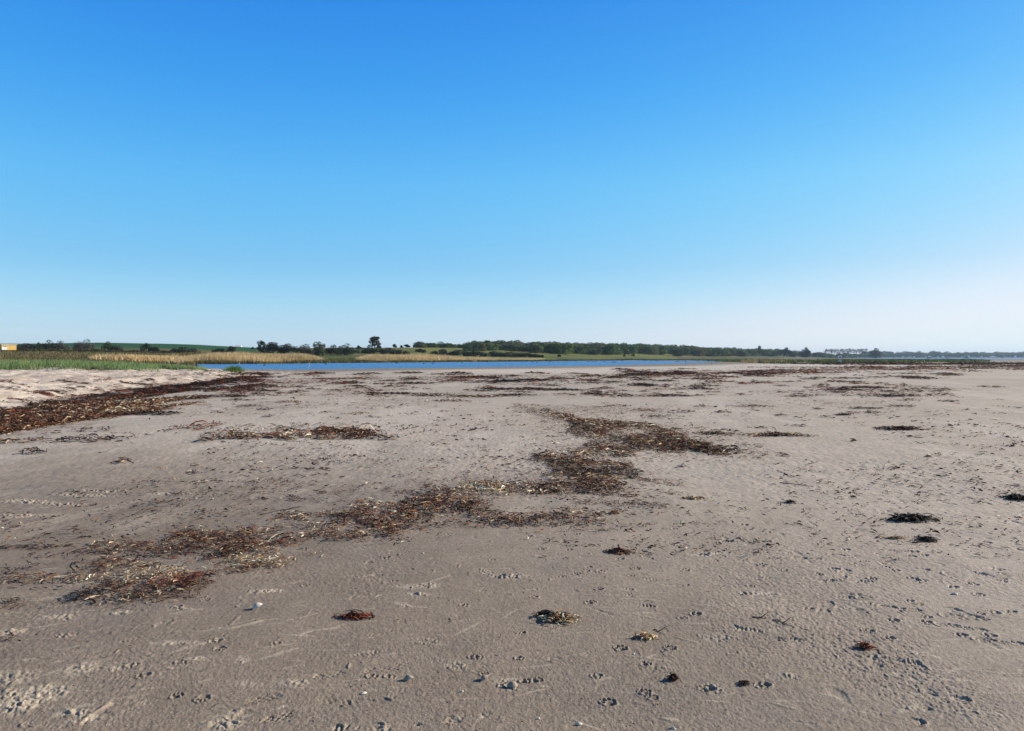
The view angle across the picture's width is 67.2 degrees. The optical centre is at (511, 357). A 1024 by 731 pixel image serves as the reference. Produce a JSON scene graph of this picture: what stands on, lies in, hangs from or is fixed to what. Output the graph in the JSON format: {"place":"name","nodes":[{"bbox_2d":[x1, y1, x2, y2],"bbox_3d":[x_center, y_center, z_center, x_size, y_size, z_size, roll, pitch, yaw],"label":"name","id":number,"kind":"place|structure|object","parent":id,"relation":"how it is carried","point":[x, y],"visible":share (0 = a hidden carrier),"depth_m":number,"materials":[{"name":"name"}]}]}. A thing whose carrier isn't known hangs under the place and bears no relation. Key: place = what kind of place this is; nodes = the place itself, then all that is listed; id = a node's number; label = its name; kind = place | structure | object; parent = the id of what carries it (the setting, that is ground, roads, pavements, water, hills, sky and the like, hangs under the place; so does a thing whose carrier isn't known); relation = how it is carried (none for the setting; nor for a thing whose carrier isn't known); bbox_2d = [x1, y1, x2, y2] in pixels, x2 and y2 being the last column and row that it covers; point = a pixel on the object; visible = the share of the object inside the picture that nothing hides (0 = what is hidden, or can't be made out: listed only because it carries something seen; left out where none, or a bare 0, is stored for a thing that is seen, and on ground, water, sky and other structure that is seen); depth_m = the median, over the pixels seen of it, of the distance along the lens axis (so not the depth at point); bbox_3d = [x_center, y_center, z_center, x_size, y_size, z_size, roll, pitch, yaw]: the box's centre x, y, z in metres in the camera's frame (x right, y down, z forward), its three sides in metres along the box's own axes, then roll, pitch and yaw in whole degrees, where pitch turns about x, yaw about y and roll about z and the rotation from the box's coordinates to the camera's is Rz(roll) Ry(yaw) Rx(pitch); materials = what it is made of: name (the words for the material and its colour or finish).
{"place":"outdoors","nodes":[
{"label":"outdoors","id":0,"kind":"place"},
{"bbox_2d":[0,358,227,371],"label":"dune grass","id":1,"kind":"structure","parent":0,"point":[17,364],"depth_m":50.69,"materials":[{"name":"plant"}]},
{"bbox_2d":[190,361,715,369],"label":"lagoon water","id":2,"kind":"structure","parent":0,"point":[294,366],"depth_m":180.48,"materials":[{"name":"blue liquid"}]},
{"bbox_2d":[0,343,1023,730],"bbox_3d":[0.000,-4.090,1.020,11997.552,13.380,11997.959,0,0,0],"label":"beach","id":3,"kind":"structure","parent":0,"point":[252,655],"depth_m":5.94,"materials":[{"name":"sand"}]},
{"bbox_2d":[0,344,16,352],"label":"beach hut","id":4,"kind":"object","parent":3,"relation":"on","point":[12,347],"visible":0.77,"depth_m":249.29,"materials":[{"name":"orange paint"}]},
{"bbox_2d":[16,343,35,348],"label":"hawthorn bush","id":5,"kind":"object","parent":3,"relation":"on","point":[25,346],"visible":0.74,"depth_m":299.19,"materials":[{"name":"green plant"}]},
{"bbox_2d":[24,348,44,350],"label":"scrub row","id":6,"kind":"object","parent":3,"relation":"on","point":[35,349],"visible":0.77,"depth_m":283.92,"materials":[{"name":"green plant"}]},
{"bbox_2d":[40,340,58,349],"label":"hawthorn bush","id":7,"kind":"object","parent":3,"relation":"on","point":[45,346],"visible":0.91,"depth_m":293.69,"materials":[{"name":"green plant"}]},
{"bbox_2d":[51,341,70,348],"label":"hawthorn bush","id":8,"kind":"object","parent":3,"relation":"on","point":[60,344],"visible":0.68,"depth_m":299.33,"materials":[{"name":"green plant"}]},
{"bbox_2d":[63,348,85,351],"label":"scrub row","id":9,"kind":"object","parent":3,"relation":"on","point":[79,350],"visible":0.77,"depth_m":284.22,"materials":[{"name":"green plant"}]},
{"bbox_2d":[72,339,94,349],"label":"windswept tree","id":10,"kind":"object","parent":3,"relation":"on","point":[81,346],"visible":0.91,"depth_m":299.19,"materials":[{"name":"green plant"}]},
{"bbox_2d":[83,366,107,369],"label":"grass tuft","id":11,"kind":"object","parent":3,"relation":"on","point":[94,367],"visible":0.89,"depth_m":48.96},
{"bbox_2d":[0,350,198,366],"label":"rough grass","id":12,"kind":"structure","parent":3,"relation":"on","point":[43,357],"depth_m":221.42,"materials":[{"name":"plant"}]},
{"bbox_2d":[101,341,114,349],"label":"windswept tree","id":13,"kind":"object","parent":3,"relation":"on","point":[109,346],"visible":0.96,"depth_m":298.86,"materials":[{"name":"green plant"}]},
{"bbox_2d":[101,349,126,351],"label":"scrub row","id":14,"kind":"object","parent":3,"relation":"on","point":[112,350],"visible":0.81,"depth_m":283.74,"materials":[{"name":"green plant"}]},
{"bbox_2d":[88,353,183,361],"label":"reed bed","id":15,"kind":"object","parent":3,"relation":"on","point":[131,357],"visible":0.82,"depth_m":179.76,"materials":[{"name":"beige plant"}]},
{"bbox_2d":[122,350,149,352],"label":"scrub row","id":16,"kind":"object","parent":3,"relation":"on","point":[135,351],"visible":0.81,"depth_m":283.87,"materials":[{"name":"green plant"}]},
{"bbox_2d":[140,343,151,350],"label":"windswept tree","id":17,"kind":"object","parent":3,"relation":"on","point":[146,345],"visible":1,"depth_m":299.98,"materials":[{"name":"green plant"}]},
{"bbox_2d":[148,346,159,350],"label":"hawthorn bush","id":18,"kind":"object","parent":3,"relation":"on","point":[154,348],"visible":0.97,"depth_m":299.45,"materials":[{"name":"green plant"}]},
{"bbox_2d":[170,347,200,352],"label":"bramble thicket","id":19,"kind":"object","parent":3,"relation":"on","point":[178,350],"visible":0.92,"depth_m":289.25,"materials":[{"name":"green plant"}]},
{"bbox_2d":[211,348,226,353],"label":"bramble thicket","id":20,"kind":"object","parent":3,"relation":"on","point":[220,350],"visible":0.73,"depth_m":289.69,"materials":[{"name":"green plant"}]},
{"bbox_2d":[226,346,235,352],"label":"hawthorn bush","id":21,"kind":"object","parent":3,"relation":"on","point":[231,349],"visible":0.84,"depth_m":289.17,"materials":[{"name":"green plant"}]},
{"bbox_2d":[221,365,244,371],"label":"grass tuft","id":22,"kind":"object","parent":3,"relation":"on","point":[234,368],"visible":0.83,"depth_m":72.69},
{"bbox_2d":[165,351,325,364],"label":"reed bed","id":23,"kind":"object","parent":3,"relation":"on","point":[244,357],"visible":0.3,"depth_m":205.83,"materials":[{"name":"beige plant"}]},
{"bbox_2d":[256,340,265,349],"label":"pine tree","id":24,"kind":"object","parent":3,"relation":"on","point":[262,343],"visible":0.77,"depth_m":329.59,"materials":[{"name":"green plant"}]},
{"bbox_2d":[258,342,286,352],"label":"evergreen thicket","id":25,"kind":"object","parent":3,"relation":"on","point":[270,347],"visible":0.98,"depth_m":323.15,"materials":[{"name":"green plant"}]},
{"bbox_2d":[277,344,299,353],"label":"evergreen thicket","id":26,"kind":"object","parent":3,"relation":"on","point":[285,347],"visible":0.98,"depth_m":323.73,"materials":[{"name":"green plant"}]},
{"bbox_2d":[176,359,412,363],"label":"sedge fringe","id":27,"kind":"object","parent":3,"relation":"on","point":[271,362],"visible":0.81,"depth_m":210.30,"materials":[{"name":"green plant"}]},
{"bbox_2d":[296,344,310,353],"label":"hawthorn bush","id":28,"kind":"object","parent":3,"relation":"on","point":[302,350],"visible":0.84,"depth_m":324.18,"materials":[{"name":"green plant"}]},
{"bbox_2d":[305,347,323,355],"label":"evergreen thicket","id":29,"kind":"object","parent":3,"relation":"on","point":[316,351],"visible":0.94,"depth_m":321.08,"materials":[{"name":"green plant"}]},
{"bbox_2d":[312,341,325,353],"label":"pine tree","id":30,"kind":"object","parent":3,"relation":"on","point":[322,346],"visible":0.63,"depth_m":327.54,"materials":[{"name":"green plant"}]},
{"bbox_2d":[0,385,645,463],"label":"seaweed wrack","id":31,"kind":"object","parent":3,"relation":"on","point":[12,422],"visible":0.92,"depth_m":19.21,"materials":[{"name":"plant"}]},
{"bbox_2d":[324,344,342,355],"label":"evergreen thicket","id":32,"kind":"object","parent":3,"relation":"on","point":[331,349],"visible":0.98,"depth_m":333.36,"materials":[{"name":"green plant"}]},
{"bbox_2d":[314,357,371,362],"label":"rushes","id":33,"kind":"object","parent":3,"relation":"on","point":[341,359],"visible":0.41,"depth_m":241.09,"materials":[{"name":"green plant"}]},
{"bbox_2d":[338,343,354,354],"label":"evergreen thicket","id":34,"kind":"object","parent":3,"relation":"on","point":[347,350],"visible":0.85,"depth_m":340.01,"materials":[{"name":"green plant"}]},
{"bbox_2d":[333,609,378,619],"bbox_3d":[-0.963,1.577,4.730,0.291,0.050,0.128,0,0,0],"label":"seaweed clump","id":35,"kind":"object","parent":3,"relation":"on","point":[351,614],"visible":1,"depth_m":4.71,"materials":[{"name":"plant"}]},
{"bbox_2d":[351,347,371,352],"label":"hedge shrub","id":36,"kind":"object","parent":3,"relation":"on","point":[362,349],"visible":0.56,"depth_m":383.29,"materials":[{"name":"green plant"}]},
{"bbox_2d":[367,336,380,347],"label":"lone tree","id":37,"kind":"object","parent":3,"relation":"on","point":[374,341],"visible":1,"depth_m":438.89,"materials":[{"name":"green plant"}]},
{"bbox_2d":[362,347,385,353],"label":"hedge shrub","id":38,"kind":"object","parent":3,"relation":"on","point":[373,350],"visible":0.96,"depth_m":384.20,"materials":[{"name":"green plant"}]},
{"bbox_2d":[378,347,397,354],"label":"hedge shrub","id":39,"kind":"object","parent":3,"relation":"on","point":[387,349],"visible":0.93,"depth_m":384.75,"materials":[{"name":"green plant"}]},
{"bbox_2d":[389,350,410,354],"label":"hedge shrub","id":40,"kind":"object","parent":3,"relation":"on","point":[400,352],"visible":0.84,"depth_m":384.30,"materials":[{"name":"green plant"}]},
{"bbox_2d":[0,403,814,640],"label":"seaweed wrack","id":41,"kind":"object","parent":3,"relation":"on","point":[582,424],"visible":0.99,"depth_m":7.95,"materials":[{"name":"plant"}]},
{"bbox_2d":[430,349,455,355],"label":"gorse thicket","id":42,"kind":"object","parent":3,"relation":"on","point":[442,352],"visible":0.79,"depth_m":408.78,"materials":[{"name":"green plant"}]},
{"bbox_2d":[437,341,450,347],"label":"tree","id":43,"kind":"object","parent":3,"relation":"on","point":[443,345],"visible":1,"depth_m":520.61,"materials":[{"name":"green plant"}]},
{"bbox_2d":[354,352,543,360],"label":"reed bed","id":44,"kind":"object","parent":3,"relation":"on","point":[400,357],"visible":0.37,"depth_m":272.86,"materials":[{"name":"beige plant"}]},
{"bbox_2d":[446,350,469,355],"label":"gorse thicket","id":45,"kind":"object","parent":3,"relation":"on","point":[457,353],"visible":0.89,"depth_m":408.93,"materials":[{"name":"green plant"}]},
{"bbox_2d":[462,343,472,350],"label":"tree","id":46,"kind":"object","parent":3,"relation":"on","point":[466,346],"visible":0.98,"depth_m":481.93,"materials":[{"name":"green plant"}]},
{"bbox_2d":[468,344,478,350],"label":"tree","id":47,"kind":"object","parent":3,"relation":"on","point":[473,347],"visible":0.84,"depth_m":487.00,"materials":[{"name":"green plant"}]},
{"bbox_2d":[464,351,486,356],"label":"gorse thicket","id":48,"kind":"object","parent":3,"relation":"on","point":[473,353],"visible":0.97,"depth_m":408.24,"materials":[{"name":"green plant"}]},
{"bbox_2d":[477,342,487,350],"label":"tree","id":49,"kind":"object","parent":3,"relation":"on","point":[481,347],"visible":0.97,"depth_m":498.36,"materials":[{"name":"green plant"}]},
{"bbox_2d":[481,351,504,356],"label":"gorse thicket","id":50,"kind":"object","parent":3,"relation":"on","point":[493,354],"visible":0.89,"depth_m":409.24,"materials":[{"name":"green plant"}]},
{"bbox_2d":[486,343,499,350],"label":"tree","id":51,"kind":"object","parent":3,"relation":"on","point":[492,348],"visible":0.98,"depth_m":517.01,"materials":[{"name":"green plant"}]},
{"bbox_2d":[503,343,513,350],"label":"tree","id":52,"kind":"object","parent":3,"relation":"on","point":[508,347],"visible":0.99,"depth_m":544.34,"materials":[{"name":"green plant"}]},
{"bbox_2d":[497,351,522,356],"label":"gorse thicket","id":53,"kind":"object","parent":3,"relation":"on","point":[510,354],"visible":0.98,"depth_m":408.33,"materials":[{"name":"green plant"}]},
{"bbox_2d":[0,361,1023,730],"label":"seaweed wrack","id":54,"kind":"object","parent":3,"relation":"on","point":[630,375],"visible":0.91,"depth_m":34.15,"materials":[{"name":"plant"}]},
{"bbox_2d":[507,681,517,686],"bbox_3d":[0.002,1.583,3.740,0.054,0.022,0.042,0,0,0],"label":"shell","id":55,"kind":"object","parent":3,"relation":"on","point":[512,684],"visible":1,"depth_m":3.73},
{"bbox_2d":[510,344,520,350],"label":"tree","id":56,"kind":"object","parent":3,"relation":"on","point":[516,348],"visible":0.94,"depth_m":544.84,"materials":[{"name":"green plant"}]},
{"bbox_2d":[518,345,528,351],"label":"tree","id":57,"kind":"object","parent":3,"relation":"on","point":[523,348],"visible":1,"depth_m":546.09,"materials":[{"name":"green plant"}]},
{"bbox_2d":[514,353,539,356],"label":"gorse thicket","id":58,"kind":"object","parent":3,"relation":"on","point":[526,354],"visible":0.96,"depth_m":408.56,"materials":[{"name":"green plant"}]},
{"bbox_2d":[527,343,543,352],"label":"tree","id":59,"kind":"object","parent":3,"relation":"on","point":[535,348],"visible":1,"depth_m":515.11,"materials":[{"name":"green plant"}]},
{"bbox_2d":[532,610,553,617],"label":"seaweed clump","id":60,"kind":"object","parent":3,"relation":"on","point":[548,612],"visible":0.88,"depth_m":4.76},
{"bbox_2d":[544,343,557,353],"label":"tree","id":61,"kind":"object","parent":3,"relation":"on","point":[547,345],"visible":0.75,"depth_m":539.51,"materials":[{"name":"green plant"}]},
{"bbox_2d":[535,608,582,626],"bbox_3d":[0.282,1.568,4.707,0.311,0.066,0.299,0,0,0],"label":"seaweed clump","id":62,"kind":"object","parent":3,"relation":"on","point":[558,615],"visible":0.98,"depth_m":4.67,"materials":[{"name":"plant"}]},
{"bbox_2d":[550,342,575,353],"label":"tree","id":63,"kind":"object","parent":3,"relation":"on","point":[566,346],"visible":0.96,"depth_m":538.69,"materials":[{"name":"green plant"}]},
{"bbox_2d":[413,359,721,361],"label":"sedge fringe","id":64,"kind":"object","parent":3,"relation":"on","point":[497,360],"visible":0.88,"depth_m":325.73,"materials":[{"name":"green plant"}]},
{"bbox_2d":[571,344,588,353],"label":"tree","id":65,"kind":"object","parent":3,"relation":"on","point":[577,350],"visible":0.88,"depth_m":568.69,"materials":[{"name":"green plant"}]},
{"bbox_2d":[587,345,603,354],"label":"tree","id":66,"kind":"object","parent":3,"relation":"on","point":[594,351],"visible":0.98,"depth_m":570.99,"materials":[{"name":"green plant"}]},
{"bbox_2d":[601,344,617,354],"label":"tree","id":67,"kind":"object","parent":3,"relation":"on","point":[610,350],"visible":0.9,"depth_m":590.00,"materials":[{"name":"green plant"}]},
{"bbox_2d":[606,509,621,513],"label":"seaweed clump","id":68,"kind":"object","parent":3,"relation":"on","point":[615,511],"visible":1,"depth_m":7.90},
{"bbox_2d":[608,343,623,354],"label":"tree","id":69,"kind":"object","parent":3,"relation":"on","point":[619,351],"visible":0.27,"depth_m":613.65,"materials":[{"name":"green plant"}]},
{"bbox_2d":[603,544,636,554],"bbox_3d":[0.885,1.568,6.295,0.302,0.062,0.209,0,0,0],"label":"seaweed clump","id":70,"kind":"object","parent":3,"relation":"on","point":[618,549],"visible":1,"depth_m":6.28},
{"bbox_2d":[619,344,630,354],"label":"tree","id":71,"kind":"object","parent":3,"relation":"on","point":[627,351],"visible":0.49,"depth_m":625.69,"materials":[{"name":"green plant"}]},
{"bbox_2d":[625,345,637,353],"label":"tree","id":72,"kind":"object","parent":3,"relation":"on","point":[632,348],"visible":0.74,"depth_m":671.06,"materials":[{"name":"green plant"}]},
{"bbox_2d":[629,631,661,640],"bbox_3d":[0.765,1.585,4.393,0.174,0.029,0.135,0,0,28],"label":"seaweed clump","id":73,"kind":"object","parent":3,"relation":"on","point":[643,634],"visible":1,"depth_m":4.38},
{"bbox_2d":[639,346,655,354],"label":"tree","id":74,"kind":"object","parent":3,"relation":"on","point":[645,350],"visible":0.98,"depth_m":722.93,"materials":[{"name":"green plant"}]},
{"bbox_2d":[658,346,669,354],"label":"tree","id":75,"kind":"object","parent":3,"relation":"on","point":[663,351],"visible":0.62,"depth_m":757.74,"materials":[{"name":"green plant"}]},
{"bbox_2d":[666,672,678,681],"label":"seaweed clump","id":76,"kind":"object","parent":3,"relation":"on","point":[673,676],"visible":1,"depth_m":3.81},
{"bbox_2d":[672,348,683,356],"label":"tree","id":77,"kind":"object","parent":3,"relation":"on","point":[680,351],"visible":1,"depth_m":743.34,"materials":[{"name":"green plant"}]},
{"bbox_2d":[678,347,690,354],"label":"tree","id":78,"kind":"object","parent":3,"relation":"on","point":[685,352],"visible":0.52,"depth_m":802.55,"materials":[{"name":"green plant"}]},
{"bbox_2d":[681,496,704,499],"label":"seaweed clump","id":79,"kind":"object","parent":3,"relation":"on","point":[694,497],"visible":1,"depth_m":8.68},
{"bbox_2d":[692,347,707,355],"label":"tree","id":80,"kind":"object","parent":3,"relation":"on","point":[701,351],"visible":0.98,"depth_m":795.53,"materials":[{"name":"green plant"}]},
{"bbox_2d":[705,348,716,356],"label":"tree","id":81,"kind":"object","parent":3,"relation":"on","point":[714,353],"visible":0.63,"depth_m":845.60,"materials":[{"name":"green plant"}]},
{"bbox_2d":[713,347,722,355],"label":"tree","id":82,"kind":"object","parent":3,"relation":"on","point":[718,350],"visible":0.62,"depth_m":868.92,"materials":[{"name":"green plant"}]},
{"bbox_2d":[692,429,744,434],"bbox_3d":[4.219,1.552,16.011,1.530,0.111,0.555,0,0,0],"label":"seaweed clump","id":83,"kind":"object","parent":3,"relation":"on","point":[715,432],"visible":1,"depth_m":15.96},
{"bbox_2d":[716,347,730,355],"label":"tree","id":84,"kind":"object","parent":3,"relation":"on","point":[725,352],"visible":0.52,"depth_m":894.48,"materials":[{"name":"green plant"}]},
{"bbox_2d":[737,349,748,356],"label":"tree","id":85,"kind":"object","parent":3,"relation":"on","point":[741,353],"visible":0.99,"depth_m":934.93,"materials":[{"name":"green plant"}]},
{"bbox_2d":[737,680,750,684],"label":"seaweed clump","id":86,"kind":"object","parent":3,"relation":"on","point":[744,682],"visible":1,"depth_m":3.76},
{"bbox_2d":[745,348,761,355],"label":"tree","id":87,"kind":"object","parent":3,"relation":"on","point":[755,353],"visible":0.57,"depth_m":1027.60,"materials":[{"name":"green plant"}]},
{"bbox_2d":[740,358,784,362],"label":"marsh reeds","id":88,"kind":"object","parent":3,"relation":"on","point":[757,361],"visible":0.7,"depth_m":230.72,"materials":[{"name":"green plant"}]},
{"bbox_2d":[759,349,771,355],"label":"tree","id":89,"kind":"object","parent":3,"relation":"on","point":[765,353],"visible":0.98,"depth_m":1070.38,"materials":[{"name":"green plant"}]},
{"bbox_2d":[764,350,779,356],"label":"tree","id":90,"kind":"object","parent":3,"relation":"on","point":[773,353],"visible":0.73,"depth_m":1073.14,"materials":[{"name":"green plant"}]},
{"bbox_2d":[741,427,820,436],"bbox_3d":[5.386,1.515,15.682,1.697,0.180,0.770,0,0,0],"label":"seaweed clump","id":91,"kind":"object","parent":3,"relation":"on","point":[774,433],"visible":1,"depth_m":15.60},
{"bbox_2d":[780,347,792,356],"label":"dark tree","id":92,"kind":"object","parent":3,"relation":"on","point":[786,351],"visible":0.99,"depth_m":1147.74,"materials":[{"name":"green plant"}]},
{"bbox_2d":[801,347,810,356],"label":"dark tree","id":93,"kind":"object","parent":3,"relation":"on","point":[805,353],"visible":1,"depth_m":1149.36,"materials":[{"name":"green plant"}]},
{"bbox_2d":[702,358,989,363],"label":"marsh plants","id":94,"kind":"object","parent":3,"relation":"on","point":[904,360],"visible":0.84,"depth_m":263.50,"materials":[{"name":"green plant"}]},
{"bbox_2d":[853,641,876,649],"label":"seaweed clump","id":95,"kind":"object","parent":3,"relation":"on","point":[867,645],"visible":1,"depth_m":4.22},
{"bbox_2d":[867,348,882,357],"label":"round tree","id":96,"kind":"object","parent":3,"relation":"on","point":[876,353],"visible":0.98,"depth_m":1477.66,"materials":[{"name":"green plant"}]},
{"bbox_2d":[880,533,911,538],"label":"seaweed clump","id":97,"kind":"object","parent":3,"relation":"on","point":[894,536],"visible":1,"depth_m":6.82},
{"bbox_2d":[873,425,934,430],"bbox_3d":[8.710,1.567,17.104,1.393,0.119,0.827,0,0,0],"label":"seaweed clump","id":98,"kind":"object","parent":3,"relation":"on","point":[903,427],"visible":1,"depth_m":17.02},
{"bbox_2d":[880,512,942,522],"bbox_3d":[3.912,1.565,7.576,0.640,0.095,0.357,0,0,0],"label":"seaweed clump","id":99,"kind":"object","parent":3,"relation":"on","point":[917,517],"visible":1,"depth_m":7.54,"materials":[{"name":"plant"}]},
{"bbox_2d":[912,534,939,542],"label":"seaweed clump","id":100,"kind":"object","parent":3,"relation":"on","point":[929,538],"visible":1,"depth_m":6.72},
{"bbox_2d":[861,351,1023,357],"bbox_3d":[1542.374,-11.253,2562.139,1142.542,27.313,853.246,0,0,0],"label":"wood","id":101,"kind":"object","parent":3,"relation":"on","point":[946,354],"visible":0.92,"depth_m":2562.24,"materials":[{"name":"green plant"}]},
{"bbox_2d":[999,492,1023,501],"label":"seaweed clump","id":102,"kind":"object","parent":3,"relation":"on","point":[1016,497],"visible":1,"depth_m":8.67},
{"bbox_2d":[0,0,1023,354],"label":"sky","id":103,"kind":"structure","parent":0,"point":[836,174],"materials":[{"name":"blue"}]},
{"bbox_2d":[885,358,1023,358],"bbox_3d":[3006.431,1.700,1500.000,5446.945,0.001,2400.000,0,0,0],"label":"sea water","id":104,"kind":"structure","parent":0,"point":[956,358],"depth_m":1041.56,"materials":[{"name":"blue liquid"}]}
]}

